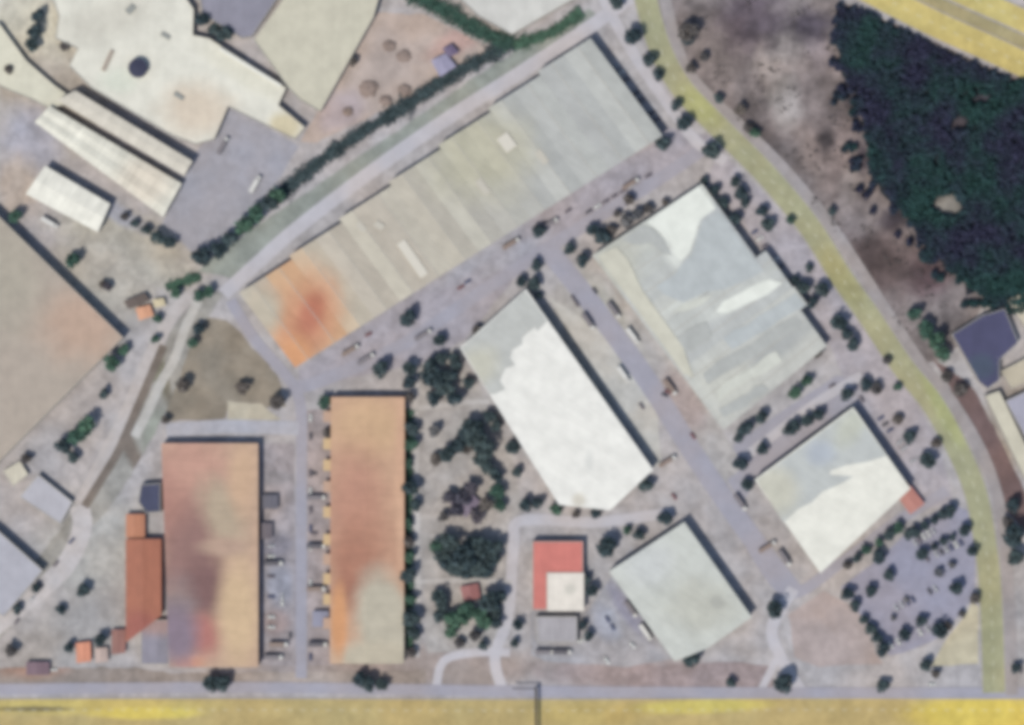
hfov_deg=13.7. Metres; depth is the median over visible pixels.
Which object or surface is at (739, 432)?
tree
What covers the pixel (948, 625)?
shrub
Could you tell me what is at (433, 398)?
tree
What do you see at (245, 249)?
canal
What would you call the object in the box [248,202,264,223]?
tree
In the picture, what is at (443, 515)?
shrub
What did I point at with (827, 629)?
dirt patch
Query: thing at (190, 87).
factory
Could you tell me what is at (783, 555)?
lorry
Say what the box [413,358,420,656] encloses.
road
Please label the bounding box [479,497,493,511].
shrub
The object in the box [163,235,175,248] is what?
tree
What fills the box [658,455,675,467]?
lorry
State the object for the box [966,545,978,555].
tree
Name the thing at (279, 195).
tree
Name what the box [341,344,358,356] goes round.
lorry
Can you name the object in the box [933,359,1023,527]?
dirt track
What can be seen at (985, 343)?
depot
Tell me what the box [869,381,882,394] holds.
shrub
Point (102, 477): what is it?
bank
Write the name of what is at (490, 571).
tree
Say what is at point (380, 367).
tree
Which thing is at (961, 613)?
shrub
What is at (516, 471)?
tree
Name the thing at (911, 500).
hut
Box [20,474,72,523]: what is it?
workshop
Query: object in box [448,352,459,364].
tree
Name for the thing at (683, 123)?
tree
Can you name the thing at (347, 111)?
soil heap
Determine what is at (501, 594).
tree
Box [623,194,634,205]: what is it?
shrub
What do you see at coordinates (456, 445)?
tree
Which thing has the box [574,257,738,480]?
pavement
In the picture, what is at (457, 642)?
shrub
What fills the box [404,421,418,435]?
tree
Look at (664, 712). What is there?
highway
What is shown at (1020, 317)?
house
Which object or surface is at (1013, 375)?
house
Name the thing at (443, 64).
shed
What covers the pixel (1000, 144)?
wood
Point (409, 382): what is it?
tree
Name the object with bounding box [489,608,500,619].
tree
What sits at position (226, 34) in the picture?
tree
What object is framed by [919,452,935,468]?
tree
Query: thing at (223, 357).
field
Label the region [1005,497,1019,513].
tree
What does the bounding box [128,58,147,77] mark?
tank
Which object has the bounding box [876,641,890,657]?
tree
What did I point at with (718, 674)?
verge
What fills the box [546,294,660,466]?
pavement
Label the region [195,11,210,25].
tree
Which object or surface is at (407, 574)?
tree
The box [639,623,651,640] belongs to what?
lorry
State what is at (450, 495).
shrub
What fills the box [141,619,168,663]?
annexe
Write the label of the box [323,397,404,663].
warehouse
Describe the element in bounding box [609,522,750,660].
warehouse
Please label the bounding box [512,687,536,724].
road gantry
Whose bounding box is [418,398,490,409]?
footpath
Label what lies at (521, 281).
tree
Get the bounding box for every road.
[0,505,91,633]
[0,682,1023,697]
[73,282,203,504]
[131,300,201,438]
[166,420,298,437]
[219,0,634,298]
[226,298,306,677]
[293,136,719,393]
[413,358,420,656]
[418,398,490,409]
[418,578,511,584]
[432,648,509,684]
[489,506,674,684]
[540,243,799,586]
[731,371,862,461]
[747,486,949,597]
[758,655,780,686]
[766,586,804,686]
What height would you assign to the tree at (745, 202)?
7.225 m
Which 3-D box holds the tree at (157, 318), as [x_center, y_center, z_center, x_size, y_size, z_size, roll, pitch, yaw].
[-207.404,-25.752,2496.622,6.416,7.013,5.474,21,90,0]
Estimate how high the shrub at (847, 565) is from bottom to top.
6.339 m
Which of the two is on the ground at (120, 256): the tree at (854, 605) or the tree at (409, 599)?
the tree at (409, 599)
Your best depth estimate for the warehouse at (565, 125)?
2489.72 m
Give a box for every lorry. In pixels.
[40,216,58,228]
[216,137,228,154]
[249,175,260,192]
[264,561,282,564]
[264,655,282,659]
[269,642,287,646]
[307,495,324,499]
[307,544,324,547]
[307,587,324,590]
[308,642,326,646]
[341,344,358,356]
[357,353,374,364]
[414,328,431,341]
[502,237,519,249]
[536,650,552,653]
[543,218,557,227]
[553,650,570,653]
[581,312,594,329]
[607,302,620,318]
[616,365,629,382]
[622,177,638,189]
[624,601,637,617]
[625,327,638,343]
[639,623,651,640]
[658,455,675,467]
[663,379,676,395]
[733,494,746,510]
[758,540,775,553]
[777,549,790,566]
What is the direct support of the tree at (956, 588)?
on the car park
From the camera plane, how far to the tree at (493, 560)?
2490.83 m
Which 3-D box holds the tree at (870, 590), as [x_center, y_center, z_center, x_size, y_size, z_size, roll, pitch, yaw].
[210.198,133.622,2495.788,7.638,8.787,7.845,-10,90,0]
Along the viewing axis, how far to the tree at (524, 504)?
2492.18 m
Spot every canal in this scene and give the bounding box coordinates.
[0,291,222,638]
[198,9,595,277]
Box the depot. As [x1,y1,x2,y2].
[951,309,1017,388]
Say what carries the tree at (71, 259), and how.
on the ground at (120, 256)
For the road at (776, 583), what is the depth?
2499.78 m
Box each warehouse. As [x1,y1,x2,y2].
[0,217,123,461]
[161,443,258,666]
[239,38,662,366]
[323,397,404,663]
[460,289,652,509]
[593,184,825,429]
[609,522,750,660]
[754,408,909,572]
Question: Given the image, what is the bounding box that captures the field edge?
[228,400,280,420]
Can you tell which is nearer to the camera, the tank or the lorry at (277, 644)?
the tank
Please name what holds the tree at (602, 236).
on the ground at (120, 256)
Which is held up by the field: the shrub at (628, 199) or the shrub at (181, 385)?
the shrub at (181, 385)
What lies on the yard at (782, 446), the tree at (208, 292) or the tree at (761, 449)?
the tree at (761, 449)
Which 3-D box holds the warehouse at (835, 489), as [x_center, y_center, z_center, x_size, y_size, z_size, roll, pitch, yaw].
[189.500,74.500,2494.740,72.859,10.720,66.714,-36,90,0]
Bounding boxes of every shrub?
[4,65,12,74]
[5,644,17,657]
[21,453,31,463]
[59,42,70,51]
[98,280,105,287]
[102,282,111,290]
[120,212,128,220]
[161,415,169,423]
[175,377,189,392]
[234,381,249,394]
[269,395,285,409]
[322,428,330,437]
[349,57,357,66]
[403,535,414,547]
[404,392,414,403]
[405,647,416,657]
[428,424,441,437]
[430,452,441,465]
[437,511,448,521]
[441,490,455,503]
[447,504,463,516]
[453,638,465,648]
[455,488,470,504]
[462,444,472,454]
[463,482,478,495]
[468,630,480,641]
[469,508,485,524]
[472,324,480,333]
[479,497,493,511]
[572,510,579,517]
[606,225,617,235]
[613,210,621,216]
[619,213,633,228]
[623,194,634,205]
[631,208,643,220]
[643,203,654,212]
[661,198,668,206]
[678,23,699,41]
[685,62,696,73]
[699,51,709,61]
[734,103,746,114]
[743,122,753,132]
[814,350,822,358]
[842,560,851,569]
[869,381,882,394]
[882,355,891,364]
[891,414,903,425]
[930,438,941,447]
[930,669,939,678]
[934,568,944,576]
[940,370,951,382]
[945,621,952,630]
[947,561,955,569]
[953,383,967,397]
[958,609,965,617]
[969,593,980,603]
[1002,516,1013,528]
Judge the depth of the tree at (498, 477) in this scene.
2492.34 m
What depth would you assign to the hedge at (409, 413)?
2498.90 m
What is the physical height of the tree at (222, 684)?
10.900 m
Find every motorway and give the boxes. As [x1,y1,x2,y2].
[862,0,1023,77]
[952,0,1023,32]
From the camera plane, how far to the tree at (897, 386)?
2495.56 m
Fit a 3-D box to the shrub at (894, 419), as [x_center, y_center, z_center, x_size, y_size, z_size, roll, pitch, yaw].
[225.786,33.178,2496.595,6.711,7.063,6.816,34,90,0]
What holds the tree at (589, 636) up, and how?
on the yard at (614, 647)
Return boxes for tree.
[8,209,21,222]
[12,604,21,614]
[24,37,38,52]
[26,23,41,37]
[31,8,43,22]
[31,583,39,592]
[53,438,71,454]
[54,605,65,614]
[63,642,73,652]
[65,253,80,269]
[67,428,87,445]
[68,451,78,463]
[76,583,90,596]
[77,415,95,435]
[93,633,106,646]
[99,388,108,399]
[102,354,119,371]
[117,344,129,356]
[129,218,138,227]
[140,224,151,234]
[150,230,165,244]
[150,334,159,343]
[152,314,162,322]
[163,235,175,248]
[170,287,180,298]
[186,337,198,347]
[190,246,211,266]
[192,288,204,301]
[193,322,204,334]
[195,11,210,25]
[202,285,213,297]
[202,675,218,693]
[207,23,218,35]
[210,242,225,259]
[214,675,230,692]
[216,26,232,40]
[221,231,238,246]
[234,215,254,234]
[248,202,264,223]
[259,194,278,210]
[268,186,285,203]
[317,394,330,409]
[352,671,365,687]
[362,676,374,692]
[371,360,387,378]
[374,677,388,689]
[399,309,415,326]
[399,567,415,582]
[401,479,419,494]
[402,361,416,375]
[402,376,416,388]
[402,608,420,626]
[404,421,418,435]
[404,436,418,450]
[404,458,411,469]
[404,517,412,529]
[404,551,414,562]
[404,593,415,605]
[406,627,419,640]
[409,498,420,511]
[419,371,427,385]
[422,357,437,372]
[424,368,444,387]
[426,390,440,407]
[429,539,442,552]
[430,589,446,605]
[432,334,445,345]
[432,545,449,561]
[433,609,446,623]
[434,352,447,364]
[435,377,455,396]
[435,598,447,611]
[437,555,453,572]
[438,533,460,551]
[439,446,455,462]
[443,370,457,383]
[443,626,457,638]
[444,611,464,629]
[446,392,463,406]
[447,558,465,576]
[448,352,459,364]
[449,360,462,371]
[449,437,465,452]
[451,544,476,571]
[454,607,471,625]
[457,428,467,443]
[459,601,474,617]
[460,566,474,579]
[461,418,480,435]
[462,377,474,388]
[462,535,478,552]
[464,426,486,447]
[469,607,486,620]
[470,556,487,578]
[471,456,488,467]
[471,536,493,558]
[473,440,495,459]
[475,419,484,432]
[476,616,492,629]
[477,590,500,612]
[478,639,487,650]
[481,461,496,475]
[482,410,497,423]
[482,565,493,578]
[485,554,501,568]
[488,483,504,500]
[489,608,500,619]
[490,419,501,431]
[490,469,502,482]
[490,540,503,555]
[490,618,502,628]
[494,499,505,513]
[495,590,506,605]
[504,440,519,453]
[509,638,517,647]
[511,467,521,477]
[512,619,522,630]
[515,275,525,287]
[518,497,531,512]
[527,276,539,290]
[531,258,541,271]
[531,498,543,508]
[532,224,546,238]
[535,291,542,297]
[549,503,562,515]
[564,242,575,254]
[575,253,588,267]
[578,621,587,629]
[584,575,590,585]
[584,584,597,596]
[584,630,593,641]
[586,224,598,236]
[590,509,601,518]
[594,227,611,244]
[595,536,616,558]
[609,0,623,10]
[623,525,630,535]
[624,28,642,44]
[632,528,644,539]
[638,478,653,492]
[642,54,656,66]
[652,69,663,81]
[654,136,670,151]
[656,511,672,524]
[671,99,681,111]
[676,115,692,130]
[681,34,694,45]
[683,654,700,667]
[699,176,708,186]
[701,141,720,159]
[709,185,719,195]
[713,93,723,103]
[717,197,728,208]
[725,677,736,687]
[728,212,741,224]
[730,175,740,187]
[732,456,748,470]
[733,185,747,199]
[733,434,742,442]
[736,427,744,436]
[739,421,753,434]
[740,198,749,208]
[740,478,753,490]
[749,128,760,137]
[754,410,767,423]
[755,205,767,215]
[756,442,767,454]
[760,218,774,231]
[766,600,782,618]
[772,674,792,694]
[782,423,796,435]
[785,216,794,224]
[787,386,800,399]
[789,419,800,430]
[790,275,799,284]
[796,280,810,294]
[800,375,813,387]
[801,414,814,426]
[805,263,812,273]
[806,296,817,308]
[812,409,823,420]
[814,282,829,297]
[828,206,836,215]
[829,313,847,330]
[840,388,854,401]
[840,587,854,600]
[841,328,853,339]
[846,336,859,351]
[849,599,860,612]
[852,553,861,562]
[859,377,872,392]
[859,615,868,623]
[861,545,871,554]
[864,622,876,634]
[866,585,877,597]
[870,632,883,642]
[872,548,885,564]
[875,538,882,546]
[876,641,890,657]
[876,679,890,692]
[883,528,895,540]
[883,568,894,581]
[893,382,901,390]
[893,521,903,534]
[898,627,910,640]
[902,430,916,444]
[903,529,911,540]
[906,307,922,321]
[910,526,921,537]
[915,548,928,560]
[915,615,927,626]
[917,319,933,340]
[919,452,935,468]
[919,659,931,672]
[920,520,929,530]
[928,331,944,351]
[930,515,937,524]
[930,543,937,549]
[931,622,947,638]
[934,345,950,362]
[937,508,946,520]
[939,537,948,545]
[944,504,956,518]
[948,582,962,595]
[949,533,955,540]
[959,524,971,536]
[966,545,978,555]
[1001,524,1023,547]
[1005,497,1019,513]
[1007,548,1023,565]
[1011,663,1021,673]
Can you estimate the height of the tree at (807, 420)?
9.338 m
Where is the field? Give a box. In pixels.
[166,317,285,420]
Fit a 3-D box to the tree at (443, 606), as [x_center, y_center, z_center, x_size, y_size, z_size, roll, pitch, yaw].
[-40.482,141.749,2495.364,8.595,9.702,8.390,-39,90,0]
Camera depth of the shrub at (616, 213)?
2495.75 m
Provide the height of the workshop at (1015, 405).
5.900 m
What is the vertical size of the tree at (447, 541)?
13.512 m
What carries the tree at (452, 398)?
on the park ground at (453, 475)
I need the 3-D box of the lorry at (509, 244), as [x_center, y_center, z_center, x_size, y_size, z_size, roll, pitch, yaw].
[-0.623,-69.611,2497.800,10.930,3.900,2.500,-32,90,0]
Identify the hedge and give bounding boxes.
[164,272,200,291]
[275,40,514,203]
[404,409,418,648]
[405,0,514,55]
[512,5,585,52]
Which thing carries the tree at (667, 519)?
on the ground at (120, 256)
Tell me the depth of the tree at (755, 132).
2493.35 m
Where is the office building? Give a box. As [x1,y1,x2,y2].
[532,541,583,610]
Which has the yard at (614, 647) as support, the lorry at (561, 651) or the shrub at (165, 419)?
the lorry at (561, 651)
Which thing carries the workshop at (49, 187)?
on the ground at (120, 256)
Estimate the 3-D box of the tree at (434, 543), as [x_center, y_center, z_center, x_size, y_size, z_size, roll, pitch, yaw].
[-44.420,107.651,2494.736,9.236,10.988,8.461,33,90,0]
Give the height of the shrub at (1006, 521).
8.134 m
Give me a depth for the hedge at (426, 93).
2498.39 m
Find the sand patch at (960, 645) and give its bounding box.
[932,604,978,665]
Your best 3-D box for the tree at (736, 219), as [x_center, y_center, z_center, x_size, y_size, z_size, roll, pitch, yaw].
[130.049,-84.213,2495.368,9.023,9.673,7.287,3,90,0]
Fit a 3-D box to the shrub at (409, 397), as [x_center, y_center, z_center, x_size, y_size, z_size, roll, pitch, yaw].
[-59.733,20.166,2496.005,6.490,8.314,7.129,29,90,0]
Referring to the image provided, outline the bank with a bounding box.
[81,344,167,508]
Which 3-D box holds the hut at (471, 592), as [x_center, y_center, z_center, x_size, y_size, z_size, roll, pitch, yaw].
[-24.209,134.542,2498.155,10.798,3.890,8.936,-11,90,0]
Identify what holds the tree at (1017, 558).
on the ground at (120, 256)
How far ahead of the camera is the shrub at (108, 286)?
2494.57 m
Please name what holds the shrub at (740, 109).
on the scrubland
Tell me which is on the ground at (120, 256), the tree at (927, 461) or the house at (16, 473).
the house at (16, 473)
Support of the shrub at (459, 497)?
on the park ground at (453, 475)
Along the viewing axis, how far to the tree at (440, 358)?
2493.46 m
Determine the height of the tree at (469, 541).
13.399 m
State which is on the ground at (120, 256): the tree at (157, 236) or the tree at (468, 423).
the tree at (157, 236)
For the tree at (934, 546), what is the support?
on the car park
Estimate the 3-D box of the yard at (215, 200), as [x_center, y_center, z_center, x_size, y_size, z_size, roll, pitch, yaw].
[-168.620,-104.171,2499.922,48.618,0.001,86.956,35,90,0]
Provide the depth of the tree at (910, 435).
2492.71 m
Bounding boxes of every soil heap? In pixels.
[343,107,352,116]
[358,80,378,97]
[379,95,391,105]
[382,40,395,51]
[396,49,411,61]
[397,84,410,96]
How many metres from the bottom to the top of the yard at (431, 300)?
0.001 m
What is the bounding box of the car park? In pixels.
[841,502,974,655]
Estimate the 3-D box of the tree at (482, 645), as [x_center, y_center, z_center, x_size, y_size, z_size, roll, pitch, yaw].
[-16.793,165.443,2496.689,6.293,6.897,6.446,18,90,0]
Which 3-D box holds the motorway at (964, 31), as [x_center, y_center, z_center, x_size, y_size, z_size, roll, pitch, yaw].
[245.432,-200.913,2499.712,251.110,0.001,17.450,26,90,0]
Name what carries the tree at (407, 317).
on the yard at (431, 300)
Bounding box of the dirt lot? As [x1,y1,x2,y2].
[300,12,496,142]
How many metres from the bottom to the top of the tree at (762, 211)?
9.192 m
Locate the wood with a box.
[828,1,1023,314]
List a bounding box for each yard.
[163,108,298,252]
[260,443,294,665]
[299,127,709,379]
[307,409,332,664]
[530,546,672,666]
[706,159,953,508]
[728,375,852,501]
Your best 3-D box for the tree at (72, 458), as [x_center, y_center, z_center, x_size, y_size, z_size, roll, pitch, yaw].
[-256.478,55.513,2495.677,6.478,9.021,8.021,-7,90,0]
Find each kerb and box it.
[0,698,1023,699]
[634,0,1005,692]
[860,0,1023,78]
[950,0,1023,33]
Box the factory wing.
[0,24,67,107]
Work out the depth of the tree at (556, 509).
2492.62 m
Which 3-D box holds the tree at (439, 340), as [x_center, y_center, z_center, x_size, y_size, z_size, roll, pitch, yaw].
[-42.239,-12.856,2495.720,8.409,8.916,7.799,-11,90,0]
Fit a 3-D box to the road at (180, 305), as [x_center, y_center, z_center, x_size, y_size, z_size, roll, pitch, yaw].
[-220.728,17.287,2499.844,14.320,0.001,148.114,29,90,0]
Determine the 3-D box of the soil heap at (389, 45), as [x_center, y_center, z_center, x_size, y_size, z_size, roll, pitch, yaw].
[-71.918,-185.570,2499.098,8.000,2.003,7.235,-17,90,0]
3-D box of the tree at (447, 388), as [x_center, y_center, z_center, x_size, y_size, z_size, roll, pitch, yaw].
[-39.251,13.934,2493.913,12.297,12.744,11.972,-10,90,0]
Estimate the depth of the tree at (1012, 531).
2487.47 m
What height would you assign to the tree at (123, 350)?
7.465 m
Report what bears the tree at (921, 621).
on the car park
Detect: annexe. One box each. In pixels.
[126,539,161,641]
[138,483,160,512]
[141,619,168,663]
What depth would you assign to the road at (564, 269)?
2499.80 m
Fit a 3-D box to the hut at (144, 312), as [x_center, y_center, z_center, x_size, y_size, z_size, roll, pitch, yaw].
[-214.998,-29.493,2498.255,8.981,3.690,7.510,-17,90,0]
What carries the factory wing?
on the ground at (120, 256)
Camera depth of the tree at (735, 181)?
2493.56 m
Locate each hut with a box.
[26,662,48,674]
[76,641,90,662]
[95,647,107,662]
[112,629,124,653]
[135,305,153,319]
[153,298,165,307]
[460,583,480,600]
[899,481,924,513]
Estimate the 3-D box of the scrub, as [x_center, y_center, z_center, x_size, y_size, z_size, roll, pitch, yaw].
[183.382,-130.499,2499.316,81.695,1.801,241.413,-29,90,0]
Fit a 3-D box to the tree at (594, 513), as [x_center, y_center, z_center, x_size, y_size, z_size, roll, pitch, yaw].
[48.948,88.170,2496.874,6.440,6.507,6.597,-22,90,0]
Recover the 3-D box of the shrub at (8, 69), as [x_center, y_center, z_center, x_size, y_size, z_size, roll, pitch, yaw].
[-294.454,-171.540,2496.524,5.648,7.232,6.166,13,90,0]
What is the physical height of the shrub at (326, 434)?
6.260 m
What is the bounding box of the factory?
[53,0,304,144]
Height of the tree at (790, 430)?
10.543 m
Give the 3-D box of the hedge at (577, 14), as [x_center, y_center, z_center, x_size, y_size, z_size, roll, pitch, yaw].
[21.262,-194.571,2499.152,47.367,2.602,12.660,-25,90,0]
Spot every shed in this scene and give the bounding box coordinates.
[123,293,149,308]
[126,514,144,537]
[259,523,271,538]
[262,495,277,508]
[312,611,328,626]
[431,53,455,76]
[442,44,458,56]
[450,494,479,517]
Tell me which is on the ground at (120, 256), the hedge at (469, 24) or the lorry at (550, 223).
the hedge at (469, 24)
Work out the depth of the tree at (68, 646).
2493.56 m
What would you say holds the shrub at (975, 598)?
on the ground at (120, 256)
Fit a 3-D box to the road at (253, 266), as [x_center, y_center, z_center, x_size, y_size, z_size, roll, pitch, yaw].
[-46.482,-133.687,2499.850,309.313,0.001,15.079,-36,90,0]
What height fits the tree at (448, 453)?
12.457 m
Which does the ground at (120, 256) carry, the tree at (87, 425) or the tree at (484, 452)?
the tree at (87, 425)
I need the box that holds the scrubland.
[658,0,1019,362]
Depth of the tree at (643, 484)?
2491.93 m
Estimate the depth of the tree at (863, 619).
2494.90 m
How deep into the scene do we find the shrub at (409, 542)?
2492.75 m
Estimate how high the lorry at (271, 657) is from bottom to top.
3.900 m
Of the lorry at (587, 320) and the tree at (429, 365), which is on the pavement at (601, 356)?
the lorry at (587, 320)
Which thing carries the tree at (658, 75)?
on the ground at (120, 256)
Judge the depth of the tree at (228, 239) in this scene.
2490.12 m
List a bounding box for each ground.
[0,0,1023,698]
[419,350,521,652]
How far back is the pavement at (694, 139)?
2499.80 m
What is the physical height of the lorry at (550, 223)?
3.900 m
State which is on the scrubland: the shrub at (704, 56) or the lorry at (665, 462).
the shrub at (704, 56)
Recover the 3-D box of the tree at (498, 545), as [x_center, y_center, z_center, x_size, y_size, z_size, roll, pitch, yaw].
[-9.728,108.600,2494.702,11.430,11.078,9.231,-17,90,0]
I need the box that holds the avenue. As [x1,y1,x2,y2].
[635,0,1004,692]
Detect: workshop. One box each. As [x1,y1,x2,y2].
[0,531,43,616]
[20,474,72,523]
[26,166,110,231]
[35,106,181,216]
[57,91,192,174]
[200,0,276,38]
[254,0,378,111]
[984,391,1023,477]
[1005,392,1023,435]
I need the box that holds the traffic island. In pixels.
[441,662,494,684]
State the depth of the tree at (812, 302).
2492.72 m
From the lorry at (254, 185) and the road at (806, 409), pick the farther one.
the road at (806, 409)
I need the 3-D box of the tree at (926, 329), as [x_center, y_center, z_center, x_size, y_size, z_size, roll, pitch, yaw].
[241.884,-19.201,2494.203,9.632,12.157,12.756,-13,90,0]
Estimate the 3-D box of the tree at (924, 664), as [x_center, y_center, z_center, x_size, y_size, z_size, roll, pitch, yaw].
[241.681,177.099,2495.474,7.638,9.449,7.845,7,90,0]
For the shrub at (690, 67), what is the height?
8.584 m
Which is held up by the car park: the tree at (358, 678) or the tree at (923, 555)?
the tree at (923, 555)
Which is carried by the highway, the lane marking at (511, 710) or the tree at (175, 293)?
the lane marking at (511, 710)
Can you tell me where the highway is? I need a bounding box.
[0,699,1023,724]
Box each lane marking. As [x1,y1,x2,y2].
[368,710,653,710]
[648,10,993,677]
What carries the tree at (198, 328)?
on the field
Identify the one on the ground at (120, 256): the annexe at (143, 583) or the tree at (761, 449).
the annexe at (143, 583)
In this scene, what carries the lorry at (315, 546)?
on the yard at (317, 454)
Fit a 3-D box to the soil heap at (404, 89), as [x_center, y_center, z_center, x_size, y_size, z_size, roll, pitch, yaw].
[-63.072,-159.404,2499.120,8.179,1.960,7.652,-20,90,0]
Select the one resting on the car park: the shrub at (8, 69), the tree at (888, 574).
the tree at (888, 574)
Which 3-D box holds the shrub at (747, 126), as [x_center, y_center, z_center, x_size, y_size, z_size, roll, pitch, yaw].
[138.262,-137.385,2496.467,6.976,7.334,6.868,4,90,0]
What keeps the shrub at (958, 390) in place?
on the ground at (120, 256)
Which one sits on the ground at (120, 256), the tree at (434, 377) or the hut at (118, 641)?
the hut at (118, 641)
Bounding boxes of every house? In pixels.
[3,461,28,485]
[1000,359,1023,388]
[1008,295,1023,326]
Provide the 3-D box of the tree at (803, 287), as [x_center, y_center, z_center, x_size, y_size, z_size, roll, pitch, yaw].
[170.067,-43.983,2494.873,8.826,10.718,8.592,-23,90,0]
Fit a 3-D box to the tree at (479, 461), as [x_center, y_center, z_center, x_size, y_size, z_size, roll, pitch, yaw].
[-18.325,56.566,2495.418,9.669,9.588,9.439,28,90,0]
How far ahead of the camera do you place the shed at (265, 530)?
2496.61 m
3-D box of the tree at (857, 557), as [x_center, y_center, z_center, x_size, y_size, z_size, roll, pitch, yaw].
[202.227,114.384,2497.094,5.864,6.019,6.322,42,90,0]
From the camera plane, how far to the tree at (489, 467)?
2491.74 m
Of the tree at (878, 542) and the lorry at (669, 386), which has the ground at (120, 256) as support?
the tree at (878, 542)
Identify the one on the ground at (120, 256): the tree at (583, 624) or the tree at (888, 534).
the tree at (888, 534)
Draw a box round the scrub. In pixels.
[692,0,951,329]
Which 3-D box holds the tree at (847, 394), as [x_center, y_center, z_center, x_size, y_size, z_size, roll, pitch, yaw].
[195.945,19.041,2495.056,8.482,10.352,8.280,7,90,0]
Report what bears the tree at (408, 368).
on the ground at (120, 256)
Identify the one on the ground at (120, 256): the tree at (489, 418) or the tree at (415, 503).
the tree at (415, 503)
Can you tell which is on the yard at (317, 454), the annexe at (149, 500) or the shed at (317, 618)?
the shed at (317, 618)
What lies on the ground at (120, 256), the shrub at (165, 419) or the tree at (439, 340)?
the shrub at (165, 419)
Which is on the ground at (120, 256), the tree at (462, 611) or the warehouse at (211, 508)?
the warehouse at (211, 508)
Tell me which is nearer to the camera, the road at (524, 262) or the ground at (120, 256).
the road at (524, 262)
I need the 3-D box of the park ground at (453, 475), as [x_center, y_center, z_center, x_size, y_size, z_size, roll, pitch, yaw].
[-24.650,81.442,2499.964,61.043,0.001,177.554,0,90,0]
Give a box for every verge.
[0,666,426,683]
[627,662,772,686]
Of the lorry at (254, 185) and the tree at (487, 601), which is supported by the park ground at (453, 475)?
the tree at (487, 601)
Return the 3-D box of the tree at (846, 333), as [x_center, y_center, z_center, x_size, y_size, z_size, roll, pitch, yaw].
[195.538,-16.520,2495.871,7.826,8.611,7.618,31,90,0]
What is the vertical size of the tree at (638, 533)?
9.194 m
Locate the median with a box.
[920,0,1023,48]
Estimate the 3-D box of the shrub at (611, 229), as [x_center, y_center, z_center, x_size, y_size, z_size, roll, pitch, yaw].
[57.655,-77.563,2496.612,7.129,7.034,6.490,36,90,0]
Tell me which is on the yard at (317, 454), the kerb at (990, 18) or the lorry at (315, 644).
the lorry at (315, 644)
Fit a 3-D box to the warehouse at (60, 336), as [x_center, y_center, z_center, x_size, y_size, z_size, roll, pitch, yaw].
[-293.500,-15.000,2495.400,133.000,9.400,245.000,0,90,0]
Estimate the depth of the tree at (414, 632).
2492.96 m
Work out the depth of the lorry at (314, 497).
2495.85 m
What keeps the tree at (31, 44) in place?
on the ground at (120, 256)
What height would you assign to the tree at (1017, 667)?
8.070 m
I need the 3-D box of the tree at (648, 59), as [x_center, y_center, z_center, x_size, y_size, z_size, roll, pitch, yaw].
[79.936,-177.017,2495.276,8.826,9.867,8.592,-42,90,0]
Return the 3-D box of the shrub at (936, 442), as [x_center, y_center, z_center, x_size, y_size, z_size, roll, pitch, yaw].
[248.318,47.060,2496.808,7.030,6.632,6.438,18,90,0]
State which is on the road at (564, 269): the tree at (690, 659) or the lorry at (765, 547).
the lorry at (765, 547)
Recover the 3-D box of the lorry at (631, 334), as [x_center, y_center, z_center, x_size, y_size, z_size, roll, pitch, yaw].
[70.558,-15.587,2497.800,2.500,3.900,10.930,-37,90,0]
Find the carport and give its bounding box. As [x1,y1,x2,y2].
[536,616,576,641]
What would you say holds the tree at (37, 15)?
on the ground at (120, 256)
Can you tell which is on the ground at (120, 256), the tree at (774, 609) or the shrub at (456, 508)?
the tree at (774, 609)
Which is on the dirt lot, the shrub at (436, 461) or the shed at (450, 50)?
the shed at (450, 50)
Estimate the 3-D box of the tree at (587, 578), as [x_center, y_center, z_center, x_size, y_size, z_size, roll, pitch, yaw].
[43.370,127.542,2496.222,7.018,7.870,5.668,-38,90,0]
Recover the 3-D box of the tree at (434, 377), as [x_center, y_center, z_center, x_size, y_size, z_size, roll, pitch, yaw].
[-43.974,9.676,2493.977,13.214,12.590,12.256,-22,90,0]
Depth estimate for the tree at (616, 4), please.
2491.42 m
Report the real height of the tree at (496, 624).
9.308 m
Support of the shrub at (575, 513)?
on the ground at (120, 256)
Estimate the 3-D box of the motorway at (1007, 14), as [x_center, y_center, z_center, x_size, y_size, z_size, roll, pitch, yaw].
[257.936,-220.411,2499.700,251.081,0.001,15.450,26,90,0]
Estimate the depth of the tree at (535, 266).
2493.70 m
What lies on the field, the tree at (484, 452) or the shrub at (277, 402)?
the shrub at (277, 402)
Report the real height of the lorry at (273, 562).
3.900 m
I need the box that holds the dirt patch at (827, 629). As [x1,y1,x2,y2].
[788,591,882,666]
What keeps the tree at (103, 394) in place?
on the ground at (120, 256)
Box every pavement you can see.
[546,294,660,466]
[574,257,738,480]
[599,0,727,165]
[659,0,1017,695]
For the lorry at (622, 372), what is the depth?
2495.85 m
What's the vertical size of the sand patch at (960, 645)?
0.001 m
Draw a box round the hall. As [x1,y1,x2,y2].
[461,0,572,34]
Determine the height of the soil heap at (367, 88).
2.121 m
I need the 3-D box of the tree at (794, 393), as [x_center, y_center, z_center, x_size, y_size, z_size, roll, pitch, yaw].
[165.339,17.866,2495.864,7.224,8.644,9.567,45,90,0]
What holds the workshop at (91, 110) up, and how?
on the ground at (120, 256)
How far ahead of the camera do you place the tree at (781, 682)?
2488.33 m
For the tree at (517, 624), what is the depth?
2493.70 m
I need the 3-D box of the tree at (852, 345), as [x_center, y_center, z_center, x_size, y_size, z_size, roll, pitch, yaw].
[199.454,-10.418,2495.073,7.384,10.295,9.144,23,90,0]
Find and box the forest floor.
[835,5,1023,298]
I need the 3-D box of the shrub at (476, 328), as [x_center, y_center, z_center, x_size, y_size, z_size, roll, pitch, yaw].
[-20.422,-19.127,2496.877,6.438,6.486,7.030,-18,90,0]
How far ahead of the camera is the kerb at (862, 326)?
2499.60 m
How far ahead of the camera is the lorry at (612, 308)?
2495.85 m
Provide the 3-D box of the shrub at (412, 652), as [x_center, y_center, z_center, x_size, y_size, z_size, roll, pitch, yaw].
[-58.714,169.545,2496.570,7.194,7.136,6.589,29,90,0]

